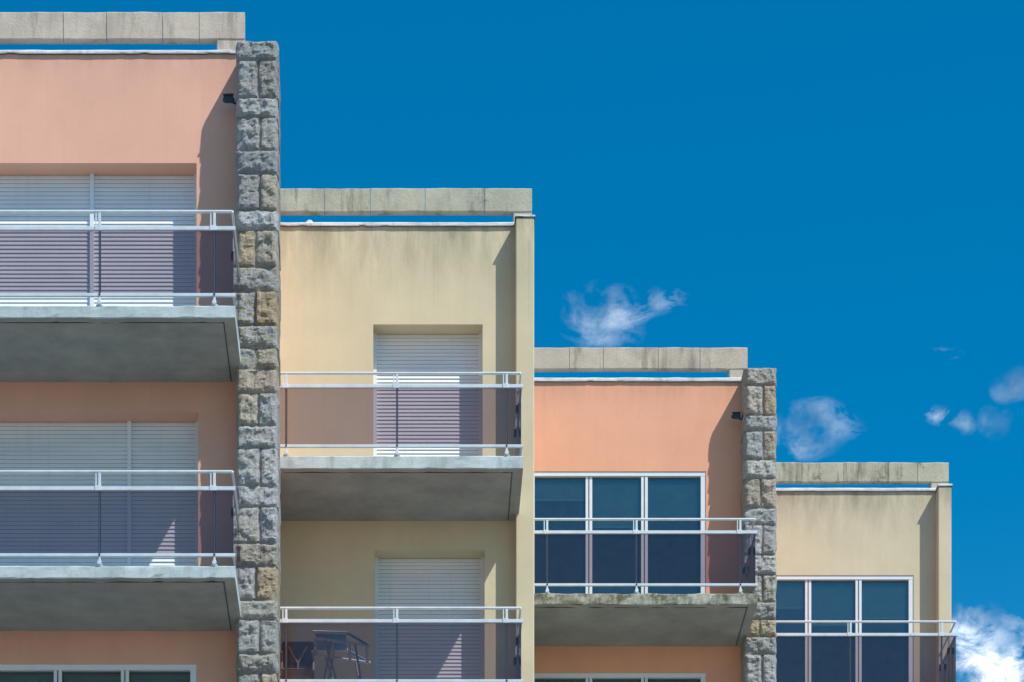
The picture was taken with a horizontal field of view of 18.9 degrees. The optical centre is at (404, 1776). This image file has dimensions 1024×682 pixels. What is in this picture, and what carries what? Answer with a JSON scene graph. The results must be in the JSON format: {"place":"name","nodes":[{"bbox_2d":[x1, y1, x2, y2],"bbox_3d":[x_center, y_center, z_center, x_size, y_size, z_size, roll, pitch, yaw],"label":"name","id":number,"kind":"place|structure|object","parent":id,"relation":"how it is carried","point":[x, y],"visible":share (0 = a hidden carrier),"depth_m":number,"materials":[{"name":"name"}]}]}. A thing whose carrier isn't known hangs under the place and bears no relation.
{"place":"outdoors","nodes":[
{"label":"outdoors","id":0,"kind":"place"},
{"bbox_2d":[0,0,1023,681],"label":"sky","id":1,"kind":"structure","parent":0,"point":[831,192],"materials":[{"name":"blue"}]},
{"bbox_2d":[953,626,994,648],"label":"cloud","id":2,"kind":"structure","parent":0,"point":[962,629],"depth_m":3020.78,"materials":[{"name":"white"}]},
{"bbox_2d":[956,650,1023,681],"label":"cloud","id":3,"kind":"structure","parent":0,"point":[1007,669],"depth_m":3018.78,"materials":[{"name":"white"}]},
{"label":"ground","id":4,"kind":"structure","parent":0,"visible":0},
{"bbox_2d":[0,54,236,681],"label":"facade wall","id":5,"kind":"structure","parent":4,"relation":"on","point":[140,114],"depth_m":34.00,"materials":[{"name":"paint"}]},
{"bbox_2d":[0,672,189,681],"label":"window","id":6,"kind":"structure","parent":5,"relation":"attached to","point":[63,673],"depth_m":34.63,"materials":[{"name":"glass"}]},
{"bbox_2d":[0,674,189,681],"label":"window glass","id":7,"kind":"object","parent":6,"relation":"attached to","point":[95,677],"visible":1,"depth_m":34.16,"materials":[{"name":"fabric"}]},
{"bbox_2d":[0,174,196,305],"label":"roller shutter","id":8,"kind":"object","parent":5,"relation":"attached to","point":[98,192],"visible":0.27,"depth_m":34.25,"materials":[{"name":"plastic"}]},
{"bbox_2d":[0,664,196,681],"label":"window frame","id":9,"kind":"object","parent":5,"relation":"attached to","point":[59,669],"visible":1,"depth_m":34.01,"materials":[{"name":"white metal"}]},
{"bbox_2d":[0,421,197,566],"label":"roller shutter","id":10,"kind":"object","parent":5,"relation":"attached to","point":[128,445],"visible":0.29,"depth_m":34.25,"materials":[{"name":"plastic"}]},
{"bbox_2d":[0,50,235,54],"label":"parapet coping","id":11,"kind":"object","parent":5,"relation":"on","point":[112,52],"visible":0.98,"depth_m":33.97,"materials":[{"name":"paint"}]},
{"bbox_2d":[0,12,63,43],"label":"roof beam","id":12,"kind":"structure","parent":11,"relation":"on","point":[31,27],"depth_m":34.00,"materials":[{"name":"grey concrete"}]},
{"bbox_2d":[64,12,106,43],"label":"roof beam","id":13,"kind":"structure","parent":11,"relation":"on","point":[84,28],"depth_m":34.00,"materials":[{"name":"grey concrete"}]},
{"bbox_2d":[107,12,162,43],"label":"roof beam","id":14,"kind":"structure","parent":11,"relation":"on","point":[134,27],"depth_m":34.00,"materials":[{"name":"grey concrete"}]},
{"bbox_2d":[163,12,198,43],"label":"roof beam","id":15,"kind":"structure","parent":11,"relation":"on","point":[180,27],"depth_m":34.00,"materials":[{"name":"grey concrete"}]},
{"bbox_2d":[217,39,244,49],"bbox_3d":[-1.929,-19.166,34.114,0.307,0.189,0.212,0,0,0],"label":"beam post","id":16,"kind":"object","parent":11,"relation":"on","point":[226,44],"visible":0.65,"depth_m":34.01,"materials":[{"name":"grey concrete"}]},
{"bbox_2d":[199,12,244,43],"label":"roof beam","id":17,"kind":"structure","parent":16,"relation":"on","point":[214,27],"depth_m":34.00,"materials":[{"name":"grey concrete"}]},
{"bbox_2d":[0,210,239,342],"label":"balcony railing","id":18,"kind":"object","parent":5,"relation":"attached to","point":[99,228],"visible":0.91,"depth_m":32.52,"materials":[{"name":"silver metal"}]},
{"bbox_2d":[0,231,238,329],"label":"balustrade glass","id":19,"kind":"object","parent":18,"relation":"attached to","point":[130,261],"visible":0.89,"depth_m":32.54,"materials":[{"name":"clear glass"}]},
{"bbox_2d":[0,306,240,381],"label":"balcony slab","id":20,"kind":"structure","parent":5,"relation":"attached to","point":[106,344],"depth_m":33.11,"materials":[{"name":"grey concrete"}]},
{"bbox_2d":[2,321,231,380],"bbox_3d":[-4.976,-15.434,33.285,6.118,0.014,1.370,0,0,0],"label":"drip groove","id":21,"kind":"object","parent":20,"relation":"attached to","point":[141,322],"visible":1,"depth_m":32.60},
{"bbox_2d":[0,566,240,630],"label":"balcony slab","id":22,"kind":"structure","parent":5,"relation":"attached to","point":[99,605],"depth_m":33.08,"materials":[{"name":"grey concrete"}]},
{"bbox_2d":[0,581,231,629],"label":"drip groove","id":23,"kind":"object","parent":22,"relation":"attached to","point":[139,582],"visible":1,"depth_m":32.61},
{"bbox_2d":[0,470,239,594],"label":"balcony railing","id":24,"kind":"object","parent":22,"relation":"attached to","point":[99,488],"visible":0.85,"depth_m":32.52,"materials":[{"name":"silver metal"}]},
{"bbox_2d":[0,491,238,583],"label":"balustrade glass","id":25,"kind":"object","parent":24,"relation":"attached to","point":[130,521],"visible":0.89,"depth_m":32.54,"materials":[{"name":"clear glass"}]},
{"bbox_2d":[235,41,280,681],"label":"stone pier","id":26,"kind":"structure","parent":4,"relation":"on","point":[264,252],"depth_m":33.60,"materials":[{"name":"stone"}]},
{"bbox_2d":[223,93,235,104],"bbox_3d":[-1.906,-18.426,33.795,0.199,0.134,0.130,0,0,0],"label":"wall floodlight","id":27,"kind":"object","parent":26,"relation":"attached to","point":[228,98],"depth_m":33.75,"materials":[{"name":"metal"}]},
{"bbox_2d":[239,60,275,681],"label":"stone pier mortar","id":28,"kind":"object","parent":26,"relation":"attached to","point":[259,485],"visible":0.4,"depth_m":33.62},
{"bbox_2d":[280,226,514,618],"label":"facade wall","id":29,"kind":"structure","parent":4,"relation":"on","point":[347,293],"depth_m":37.50,"materials":[{"name":"paint"}]},
{"bbox_2d":[280,222,514,226],"bbox_3d":[-0.099,-18.938,37.609,2.891,0.053,0.283,0,0,0],"label":"parapet coping","id":30,"kind":"object","parent":29,"relation":"on","point":[401,224],"visible":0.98,"depth_m":37.47,"materials":[{"name":"paint"}]},
{"bbox_2d":[280,188,324,215],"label":"roof beam","id":31,"kind":"structure","parent":30,"relation":"on","point":[302,201],"depth_m":37.50,"materials":[{"name":"grey concrete"}]},
{"bbox_2d":[325,188,369,215],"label":"roof beam","id":32,"kind":"structure","parent":30,"relation":"on","point":[348,202],"depth_m":37.50,"materials":[{"name":"grey concrete"}]},
{"bbox_2d":[371,188,424,215],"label":"roof beam","id":33,"kind":"structure","parent":30,"relation":"on","point":[397,201],"depth_m":37.50,"materials":[{"name":"grey concrete"}]},
{"bbox_2d":[425,188,483,215],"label":"roof beam","id":34,"kind":"structure","parent":30,"relation":"on","point":[454,201],"depth_m":37.50,"materials":[{"name":"grey concrete"}]},
{"bbox_2d":[280,456,522,520],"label":"balcony slab","id":35,"kind":"structure","parent":29,"relation":"attached to","point":[343,495],"depth_m":36.56,"materials":[{"name":"grey concrete"}]},
{"bbox_2d":[284,472,512,519],"bbox_3d":[-0.077,-15.328,36.785,2.686,0.014,1.370,0,0,0],"label":"drip groove","id":36,"kind":"object","parent":35,"relation":"attached to","point":[420,472],"visible":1,"depth_m":36.10},
{"bbox_2d":[280,372,522,455],"bbox_3d":[0.217,-15.976,36.178,3.246,0.996,1.334,0,0,-27],"label":"balcony railing","id":37,"kind":"object","parent":29,"relation":"attached to","point":[286,385],"visible":0.78,"depth_m":36.02,"materials":[{"name":"silver metal"}]},
{"bbox_2d":[280,388,520,453],"bbox_3d":[0.206,-15.952,36.179,3.213,0.666,1.273,0,0,-26],"label":"balustrade glass","id":38,"kind":"object","parent":37,"relation":"attached to","point":[396,415],"visible":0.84,"depth_m":36.04,"materials":[{"name":"clear glass"}]},
{"bbox_2d":[280,607,522,681],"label":"balcony railing","id":39,"kind":"object","parent":29,"relation":"attached to","point":[286,620],"visible":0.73,"depth_m":36.02,"materials":[{"name":"silver metal"}]},
{"bbox_2d":[280,623,520,678],"bbox_3d":[0.206,-13.197,36.179,3.213,0.666,1.273,0,0,-26],"label":"balustrade glass","id":40,"kind":"object","parent":39,"relation":"attached to","point":[396,650],"visible":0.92,"depth_m":36.04,"materials":[{"name":"clear glass"}]},
{"bbox_2d":[373,333,481,455],"bbox_3d":[0.281,-16.596,37.745,1.340,2.257,0.050,0,0,0],"label":"roller shutter","id":41,"kind":"object","parent":29,"relation":"attached to","point":[427,352],"visible":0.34,"depth_m":37.75,"materials":[{"name":"plastic"}]},
{"bbox_2d":[375,557,483,618],"bbox_3d":[0.301,-13.841,37.745,1.348,2.257,0.050,0,0,0],"label":"roller shutter","id":42,"kind":"object","parent":29,"relation":"attached to","point":[429,582],"visible":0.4,"depth_m":37.75,"materials":[{"name":"plastic"}]},
{"bbox_2d":[515,218,533,681],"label":"fin wall","id":43,"kind":"structure","parent":4,"relation":"on","point":[524,366],"depth_m":37.28,"materials":[{"name":"beige paint"}]},
{"bbox_2d":[513,212,531,221],"bbox_3d":[1.437,-19.032,37.614,0.227,0.205,0.212,0,0,0],"label":"beam post","id":44,"kind":"object","parent":43,"relation":"on","point":[522,213],"visible":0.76,"depth_m":37.51,"materials":[{"name":"grey concrete"}]},
{"bbox_2d":[485,188,531,215],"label":"roof beam","id":45,"kind":"structure","parent":44,"relation":"on","point":[504,201],"depth_m":37.50,"materials":[{"name":"grey concrete"}]},
{"bbox_2d":[514,215,534,224],"bbox_3d":[1.459,-18.936,37.532,0.246,0.029,0.537,0,0,0],"label":"fin cap","id":46,"kind":"object","parent":43,"relation":"on","point":[524,216],"visible":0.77,"depth_m":37.28,"materials":[{"name":"silver metal"}]},
{"bbox_2d":[534,382,741,681],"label":"facade wall","id":47,"kind":"structure","parent":4,"relation":"on","point":[637,427],"depth_m":42.00,"materials":[{"name":"paint"}]},
{"bbox_2d":[535,478,699,593],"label":"room interior","id":48,"kind":"object","parent":47,"relation":"attached to","point":[559,509],"visible":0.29,"depth_m":44.08,"materials":[{"name":"paint"}]},
{"bbox_2d":[535,480,699,527],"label":"blind","id":49,"kind":"object","parent":48,"relation":"attached to","point":[666,498],"visible":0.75,"depth_m":42.16,"materials":[{"name":"fabric"}]},
{"bbox_2d":[535,679,699,681],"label":"room interior","id":50,"kind":"object","parent":47,"relation":"attached to","point":[617,680],"visible":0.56,"depth_m":42.63,"materials":[{"name":"paint"}]},
{"bbox_2d":[535,681,699,681],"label":"blind","id":51,"kind":"object","parent":50,"relation":"attached to","point":[617,681],"visible":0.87,"depth_m":42.16,"materials":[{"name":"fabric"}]},
{"bbox_2d":[534,472,705,593],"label":"window frame","id":52,"kind":"object","parent":47,"relation":"attached to","point":[589,476],"visible":0.38,"depth_m":42.02,"materials":[{"name":"white metal"}]},
{"bbox_2d":[534,673,705,681],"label":"window frame","id":53,"kind":"object","parent":47,"relation":"attached to","point":[589,677],"visible":0.84,"depth_m":42.01,"materials":[{"name":"white metal"}]},
{"bbox_2d":[534,377,740,381],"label":"parapet coping","id":54,"kind":"object","parent":47,"relation":"on","point":[673,379],"visible":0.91,"depth_m":41.97,"materials":[{"name":"paint"}]},
{"bbox_2d":[534,348,568,371],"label":"roof beam","id":55,"kind":"structure","parent":54,"relation":"on","point":[551,359],"depth_m":42.00,"materials":[{"name":"beige concrete"}]},
{"bbox_2d":[569,347,602,371],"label":"roof beam","id":56,"kind":"structure","parent":54,"relation":"on","point":[581,359],"depth_m":42.00,"materials":[{"name":"beige concrete"}]},
{"bbox_2d":[603,347,657,371],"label":"roof beam","id":57,"kind":"structure","parent":54,"relation":"on","point":[625,359],"depth_m":42.00,"materials":[{"name":"beige concrete"}]},
{"bbox_2d":[658,347,699,371],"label":"roof beam","id":58,"kind":"structure","parent":54,"relation":"on","point":[675,359],"depth_m":42.00,"materials":[{"name":"beige concrete"}]},
{"bbox_2d":[728,369,743,377],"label":"beam post","id":59,"kind":"object","parent":54,"relation":"on","point":[736,373],"visible":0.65,"depth_m":42.01,"materials":[{"name":"beige concrete"}]},
{"bbox_2d":[700,347,747,371],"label":"roof beam","id":60,"kind":"structure","parent":59,"relation":"on","point":[719,359],"depth_m":42.00,"materials":[{"name":"beige concrete"}]},
{"bbox_2d":[534,518,756,593],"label":"balcony railing","id":61,"kind":"object","parent":47,"relation":"attached to","point":[636,531],"visible":0.86,"depth_m":40.52,"materials":[{"name":"silver metal"}]},
{"bbox_2d":[534,534,754,593],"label":"balustrade glass","id":62,"kind":"object","parent":61,"relation":"attached to","point":[661,558],"visible":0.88,"depth_m":40.54,"materials":[{"name":"clear glass"}]},
{"bbox_2d":[534,593,757,646],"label":"balcony slab","id":63,"kind":"structure","parent":47,"relation":"attached to","point":[677,620],"depth_m":41.03,"materials":[{"name":"grey concrete"}]},
{"bbox_2d":[536,607,747,645],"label":"drip groove","id":64,"kind":"object","parent":63,"relation":"attached to","point":[657,607],"visible":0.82,"depth_m":40.60},
{"bbox_2d":[740,368,776,681],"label":"stone pier","id":65,"kind":"structure","parent":4,"relation":"on","point":[756,474],"depth_m":41.59,"materials":[{"name":"stone"}]},
{"bbox_2d":[731,412,742,419],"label":"wall floodlight","id":66,"kind":"object","parent":65,"relation":"attached to","point":[735,415],"depth_m":41.75,"materials":[{"name":"metal"}]},
{"bbox_2d":[746,385,774,679],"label":"stone pier mortar","id":67,"kind":"object","parent":65,"relation":"attached to","point":[760,508],"visible":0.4,"depth_m":41.61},
{"bbox_2d":[775,492,935,632],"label":"facade wall","id":68,"kind":"structure","parent":4,"relation":"on","point":[855,533],"depth_m":45.50,"materials":[{"name":"paint"}]},
{"bbox_2d":[776,581,907,632],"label":"room interior","id":69,"kind":"object","parent":68,"relation":"attached to","point":[790,614],"visible":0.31,"depth_m":47.77,"materials":[{"name":"paint"}]},
{"bbox_2d":[776,583,907,625],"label":"blind","id":70,"kind":"object","parent":69,"relation":"attached to","point":[832,601],"visible":0.88,"depth_m":45.66,"materials":[{"name":"fabric"}]},
{"bbox_2d":[777,576,912,632],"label":"window frame","id":71,"kind":"object","parent":68,"relation":"attached to","point":[858,580],"visible":0.64,"depth_m":45.51,"materials":[{"name":"white metal"}]},
{"bbox_2d":[776,488,935,491],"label":"parapet coping","id":72,"kind":"object","parent":68,"relation":"on","point":[855,489],"visible":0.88,"depth_m":45.47,"materials":[{"name":"paint"}]},
{"bbox_2d":[776,462,801,483],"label":"roof beam","id":73,"kind":"structure","parent":72,"relation":"on","point":[789,472],"depth_m":45.50,"materials":[{"name":"grey concrete"}]},
{"bbox_2d":[801,462,843,484],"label":"roof beam","id":74,"kind":"structure","parent":72,"relation":"on","point":[830,473],"depth_m":45.50,"materials":[{"name":"grey concrete"}]},
{"bbox_2d":[843,462,887,484],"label":"roof beam","id":75,"kind":"structure","parent":72,"relation":"on","point":[874,473],"depth_m":45.50,"materials":[{"name":"grey concrete"}]},
{"bbox_2d":[887,462,916,484],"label":"roof beam","id":76,"kind":"structure","parent":72,"relation":"on","point":[901,473],"depth_m":45.50,"materials":[{"name":"grey concrete"}]},
{"bbox_2d":[776,621,957,681],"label":"balcony railing","id":77,"kind":"object","parent":68,"relation":"attached to","point":[850,633],"visible":0.58,"depth_m":44.02,"materials":[{"name":"white metal"}]},
{"bbox_2d":[776,636,955,681],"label":"balustrade glass","id":78,"kind":"object","parent":77,"relation":"attached to","point":[874,658],"visible":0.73,"depth_m":44.04,"materials":[{"name":"clear glass"}]},
{"bbox_2d":[936,487,950,632],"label":"fin wall","id":79,"kind":"structure","parent":68,"relation":"attached to","point":[943,553],"depth_m":45.28,"materials":[{"name":"beige paint"}]},
{"bbox_2d":[929,482,947,487],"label":"beam post","id":80,"kind":"object","parent":79,"relation":"on","point":[933,485],"visible":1,"depth_m":45.51,"materials":[{"name":"grey concrete"}]},
{"bbox_2d":[917,462,948,484],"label":"roof beam","id":81,"kind":"structure","parent":80,"relation":"on","point":[928,473],"depth_m":45.50,"materials":[{"name":"grey concrete"}]},
{"bbox_2d":[935,484,952,492],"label":"fin cap","id":82,"kind":"object","parent":79,"relation":"on","point":[944,485],"visible":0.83,"depth_m":45.28,"materials":[{"name":"silver metal"}]}
]}

